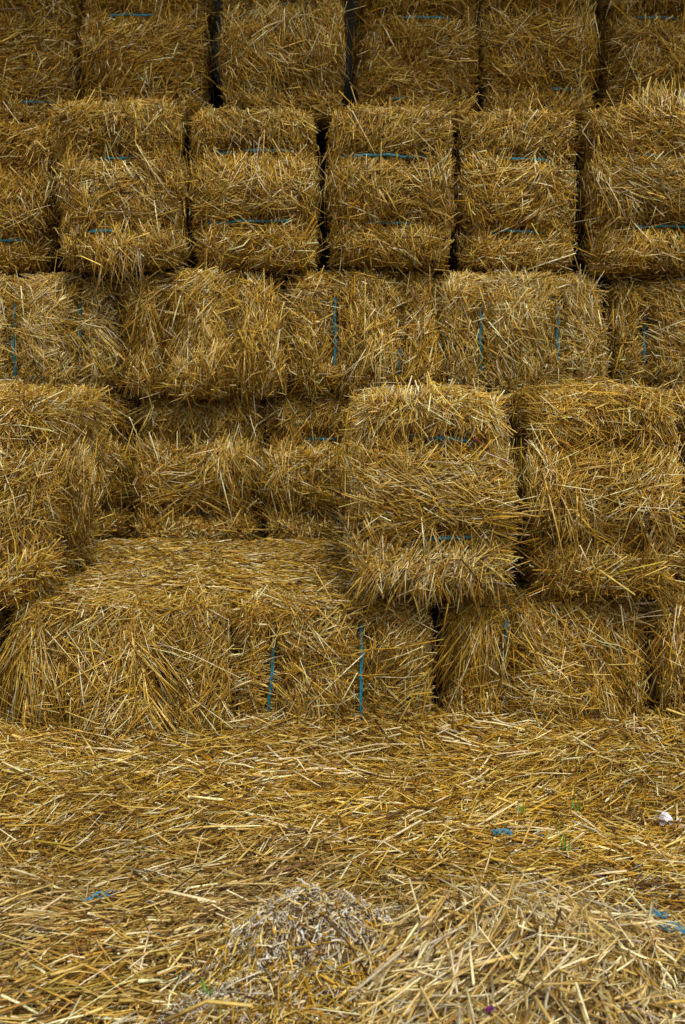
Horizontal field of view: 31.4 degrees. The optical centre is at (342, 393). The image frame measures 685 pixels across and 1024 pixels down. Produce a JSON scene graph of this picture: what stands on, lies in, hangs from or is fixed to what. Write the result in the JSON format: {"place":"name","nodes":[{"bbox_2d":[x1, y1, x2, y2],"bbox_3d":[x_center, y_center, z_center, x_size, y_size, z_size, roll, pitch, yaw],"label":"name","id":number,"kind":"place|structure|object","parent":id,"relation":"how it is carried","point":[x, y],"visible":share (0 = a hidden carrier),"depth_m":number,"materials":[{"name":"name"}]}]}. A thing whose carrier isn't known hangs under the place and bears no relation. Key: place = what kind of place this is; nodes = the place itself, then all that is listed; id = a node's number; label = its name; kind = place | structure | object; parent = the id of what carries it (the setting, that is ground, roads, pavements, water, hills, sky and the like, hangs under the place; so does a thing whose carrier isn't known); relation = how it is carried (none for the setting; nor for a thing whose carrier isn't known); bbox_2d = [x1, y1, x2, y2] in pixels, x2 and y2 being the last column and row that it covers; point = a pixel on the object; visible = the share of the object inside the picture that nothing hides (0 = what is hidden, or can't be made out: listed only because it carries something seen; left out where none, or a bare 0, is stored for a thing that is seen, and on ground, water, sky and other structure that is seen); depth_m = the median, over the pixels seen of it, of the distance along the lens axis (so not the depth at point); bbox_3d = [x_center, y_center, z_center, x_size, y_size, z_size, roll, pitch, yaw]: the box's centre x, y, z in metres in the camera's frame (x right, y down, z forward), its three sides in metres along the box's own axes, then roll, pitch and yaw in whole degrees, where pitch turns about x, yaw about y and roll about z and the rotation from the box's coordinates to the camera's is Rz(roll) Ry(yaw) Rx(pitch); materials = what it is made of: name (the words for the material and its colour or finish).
{"place":"outdoors","nodes":[
{"label":"outdoors","id":0,"kind":"place"},
{"bbox_2d":[429,663,435,698],"bbox_3d":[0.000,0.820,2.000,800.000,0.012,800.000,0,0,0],"label":"ground","id":1,"kind":"structure","parent":0,"point":[434,683],"depth_m":3.41,"materials":[{"name":"soil"}]},
{"bbox_2d":[0,571,59,707],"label":"straw bale","id":2,"kind":"object","parent":1,"relation":"on","point":[4,615],"visible":0.07,"depth_m":2.67},
{"bbox_2d":[0,376,119,609],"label":"straw bale","id":3,"kind":"object","parent":2,"relation":"on","point":[53,457],"visible":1,"depth_m":2.60},
{"bbox_2d":[0,537,241,744],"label":"straw bale","id":4,"kind":"object","parent":1,"relation":"on","point":[107,656],"visible":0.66,"depth_m":2.57},
{"bbox_2d":[91,384,146,543],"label":"straw bale","id":5,"kind":"object","parent":4,"relation":"on","point":[117,506],"visible":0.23,"depth_m":3.58},
{"bbox_2d":[0,255,129,395],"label":"straw bale","id":6,"kind":"object","parent":5,"relation":"on","point":[54,326],"visible":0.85,"depth_m":3.51},
{"bbox_2d":[0,102,95,278],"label":"straw bale","id":7,"kind":"object","parent":6,"relation":"on","point":[29,224],"visible":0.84,"depth_m":3.55},
{"bbox_2d":[0,0,86,131],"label":"straw bale","id":8,"kind":"object","parent":7,"relation":"on","point":[39,44],"visible":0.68,"depth_m":3.75},
{"bbox_2d":[113,389,277,544],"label":"straw bale","id":9,"kind":"object","parent":4,"relation":"on","point":[191,479],"visible":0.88,"depth_m":3.54},
{"bbox_2d":[104,254,296,419],"bbox_3d":[-0.410,-0.168,3.889,0.567,0.505,1.040,0,0,0],"label":"straw bale","id":10,"kind":"object","parent":9,"relation":"on","point":[198,333],"visible":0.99,"depth_m":3.47},
{"bbox_2d":[39,87,198,301],"bbox_3d":[-0.630,-0.562,3.839,0.451,0.607,1.027,-3,0,0],"label":"straw bale","id":11,"kind":"object","parent":10,"relation":"on","point":[122,172],"visible":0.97,"depth_m":3.42},
{"bbox_2d":[66,0,224,161],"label":"straw bale","id":12,"kind":"object","parent":11,"relation":"on","point":[145,49],"visible":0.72,"depth_m":3.72},
{"bbox_2d":[43,535,356,608],"bbox_3d":[-0.336,0.433,3.104,0.798,0.074,0.927,0,0,0],"label":"loose straw","id":13,"kind":"object","parent":4,"relation":"on","point":[246,562],"visible":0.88,"depth_m":2.98,"materials":[{"name":"yellow plant"}]},
{"bbox_2d":[223,535,443,727],"bbox_3d":[-0.030,0.604,3.050,0.531,0.459,1.083,0,0,0],"label":"straw bale","id":14,"kind":"object","parent":1,"relation":"on","point":[313,653],"visible":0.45,"depth_m":2.60},
{"bbox_2d":[248,389,360,542],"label":"straw bale","id":15,"kind":"object","parent":14,"relation":"on","point":[301,495],"visible":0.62,"depth_m":3.55},
{"bbox_2d":[279,265,452,405],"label":"straw bale","id":16,"kind":"object","parent":15,"relation":"on","point":[347,330],"visible":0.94,"depth_m":3.50},
{"bbox_2d":[180,98,328,282],"bbox_3d":[-0.259,-0.589,3.906,0.439,0.545,1.018,-1,0,0],"label":"straw bale","id":17,"kind":"object","parent":16,"relation":"on","point":[254,196],"visible":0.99,"depth_m":3.48},
{"bbox_2d":[206,0,366,155],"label":"straw bale","id":18,"kind":"object","parent":17,"relation":"on","point":[274,53],"visible":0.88,"depth_m":3.68},
{"bbox_2d":[312,87,469,278],"bbox_3d":[0.140,-0.600,3.878,0.454,0.546,1.038,2,0,0],"label":"straw bale","id":19,"kind":"object","parent":16,"relation":"on","point":[389,180],"visible":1,"depth_m":3.46},
{"bbox_2d":[346,0,482,137],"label":"straw bale","id":20,"kind":"object","parent":19,"relation":"on","point":[419,52],"visible":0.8,"depth_m":3.72},
{"bbox_2d":[331,372,558,631],"bbox_3d":[0.211,0.228,2.936,0.474,0.547,1.029,0,0,0],"label":"straw bale","id":21,"kind":"object","parent":14,"relation":"on","point":[428,486],"visible":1,"depth_m":2.52},
{"bbox_2d":[473,438,508,465],"bbox_3d":[0.307,0.122,2.513,0.075,0.059,0.021,0,0,0],"label":"red stalk","id":22,"kind":"object","parent":21,"relation":"on","point":[479,441],"visible":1,"depth_m":2.51,"materials":[{"name":"red plant"}]},
{"bbox_2d":[85,0,593,597],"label":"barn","id":23,"kind":"structure","parent":1,"relation":"on","point":[347,98],"depth_m":4.78,"materials":[{"name":"black"}]},
{"bbox_2d":[0,698,684,1023],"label":"straw litter","id":24,"kind":"object","parent":1,"relation":"on","point":[181,845],"visible":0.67,"depth_m":2.12,"materials":[{"name":"plant"}]},
{"bbox_2d":[80,890,115,900],"bbox_3d":[-0.370,0.762,1.845,0.058,0.010,0.014,0,0,-27],"label":"twine scrap","id":25,"kind":"object","parent":24,"relation":"on","point":[98,892],"visible":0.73,"depth_m":1.85,"materials":[{"name":"blue plastic"}]},
{"bbox_2d":[148,878,419,1023],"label":"chaff mound","id":26,"kind":"object","parent":24,"relation":"on","point":[282,958],"visible":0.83,"depth_m":1.55,"materials":[{"name":"plant"}]},
{"bbox_2d":[200,976,215,995],"bbox_3d":[-0.165,0.727,1.491,0.028,0.018,0.005,0,0,36],"label":"grass sprout","id":27,"kind":"object","parent":26,"relation":"on","point":[206,991],"depth_m":1.49,"materials":[{"name":"green plant"}]},
{"bbox_2d":[262,861,316,875],"bbox_3d":[-0.085,0.764,1.953,0.092,0.017,0.010,0,0,-18],"label":"broken stick","id":28,"kind":"object","parent":24,"relation":"on","point":[268,872],"visible":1,"depth_m":1.95,"materials":[{"name":"brown wood"}]},
{"bbox_2d":[490,828,512,834],"bbox_3d":[0.269,0.742,2.060,0.040,0.011,0.015,0,0,0],"label":"twine scrap","id":29,"kind":"object","parent":24,"relation":"on","point":[508,831],"visible":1,"depth_m":2.06,"materials":[{"name":"blue plastic"}]},
{"bbox_2d":[334,869,684,1023],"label":"straw heap","id":30,"kind":"object","parent":24,"relation":"on","point":[509,957],"visible":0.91,"depth_m":1.53,"materials":[{"name":"yellow plant"}]},
{"bbox_2d":[485,1006,493,1013],"bbox_3d":[0.170,0.708,1.400,0.011,0.005,0.011,0,0,0],"label":"dried flower","id":31,"kind":"object","parent":30,"relation":"on","point":[489,1008],"visible":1,"depth_m":1.40,"materials":[{"name":"purple plant"}]},
{"bbox_2d":[657,921,684,932],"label":"twine scrap","id":32,"kind":"object","parent":30,"relation":"on","point":[678,928],"visible":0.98,"depth_m":1.63,"materials":[{"name":"blue plastic"}]},
{"bbox_2d":[517,798,528,813],"bbox_3d":[0.315,0.722,2.139,0.014,0.030,0.028,0,0,-42],"label":"grass sprout","id":33,"kind":"object","parent":24,"relation":"on","point":[520,810],"depth_m":2.13,"materials":[{"name":"green plant"}]},
{"bbox_2d":[556,820,570,852],"bbox_3d":[0.363,0.722,1.988,0.015,0.052,0.038,0,0,-36],"label":"grass sprout","id":34,"kind":"object","parent":24,"relation":"on","point":[564,848],"depth_m":1.99,"materials":[{"name":"green plant"}]},
{"bbox_2d":[572,798,581,811],"bbox_3d":[0.420,0.731,2.176,0.015,0.028,0.035,0,0,0],"label":"grass sprout","id":35,"kind":"object","parent":24,"relation":"on","point":[576,805],"depth_m":2.17,"materials":[{"name":"green plant"}]},
{"bbox_2d":[647,909,668,918],"bbox_3d":[0.454,0.748,1.751,0.033,0.011,0.011,0,0,36],"label":"twine scrap","id":36,"kind":"object","parent":24,"relation":"on","point":[658,914],"visible":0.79,"depth_m":1.75,"materials":[{"name":"blue plastic"}]},
{"bbox_2d":[657,812,681,826],"bbox_3d":[0.582,0.757,2.169,0.048,0.029,0.040,0,0,0],"label":"crumpled paper","id":37,"kind":"object","parent":24,"relation":"on","point":[666,814],"visible":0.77,"depth_m":2.16,"materials":[{"name":"white paper"}]},
{"bbox_2d":[420,555,660,728],"bbox_3d":[0.439,0.629,3.042,0.604,0.466,1.010,0,0,0],"label":"straw bale","id":38,"kind":"object","parent":1,"relation":"on","point":[550,658],"visible":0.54,"depth_m":2.62},
{"bbox_2d":[501,375,684,614],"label":"straw bale","id":39,"kind":"object","parent":38,"relation":"on","point":[596,463],"visible":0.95,"depth_m":2.56},
{"bbox_2d":[433,251,619,395],"bbox_3d":[0.511,-0.184,3.900,0.575,0.458,1.012,0,0,0],"label":"straw bale","id":40,"kind":"object","parent":39,"relation":"on","point":[511,327],"visible":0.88,"depth_m":3.48},
{"bbox_2d":[447,92,585,276],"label":"straw bale","id":41,"kind":"object","parent":40,"relation":"on","point":[516,196],"visible":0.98,"depth_m":3.51},
{"bbox_2d":[469,0,613,137],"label":"straw bale","id":42,"kind":"object","parent":41,"relation":"on","point":[545,51],"visible":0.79,"depth_m":3.73},
{"bbox_2d":[609,578,684,717],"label":"straw bale","id":43,"kind":"object","parent":1,"relation":"on","point":[666,651],"visible":0.5,"depth_m":2.63},
{"bbox_2d":[664,382,684,590],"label":"straw bale","id":44,"kind":"object","parent":43,"relation":"on","point":[680,396],"visible":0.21,"depth_m":2.68},
{"bbox_2d":[591,272,684,391],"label":"straw bale","id":45,"kind":"object","parent":44,"relation":"on","point":[647,325],"visible":0.81,"depth_m":3.52},
{"bbox_2d":[554,75,684,284],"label":"straw bale","id":46,"kind":"object","parent":45,"relation":"on","point":[630,186],"visible":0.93,"depth_m":3.44},
{"bbox_2d":[574,0,684,157],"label":"straw bale","id":47,"kind":"object","parent":46,"relation":"on","point":[644,40],"visible":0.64,"depth_m":3.73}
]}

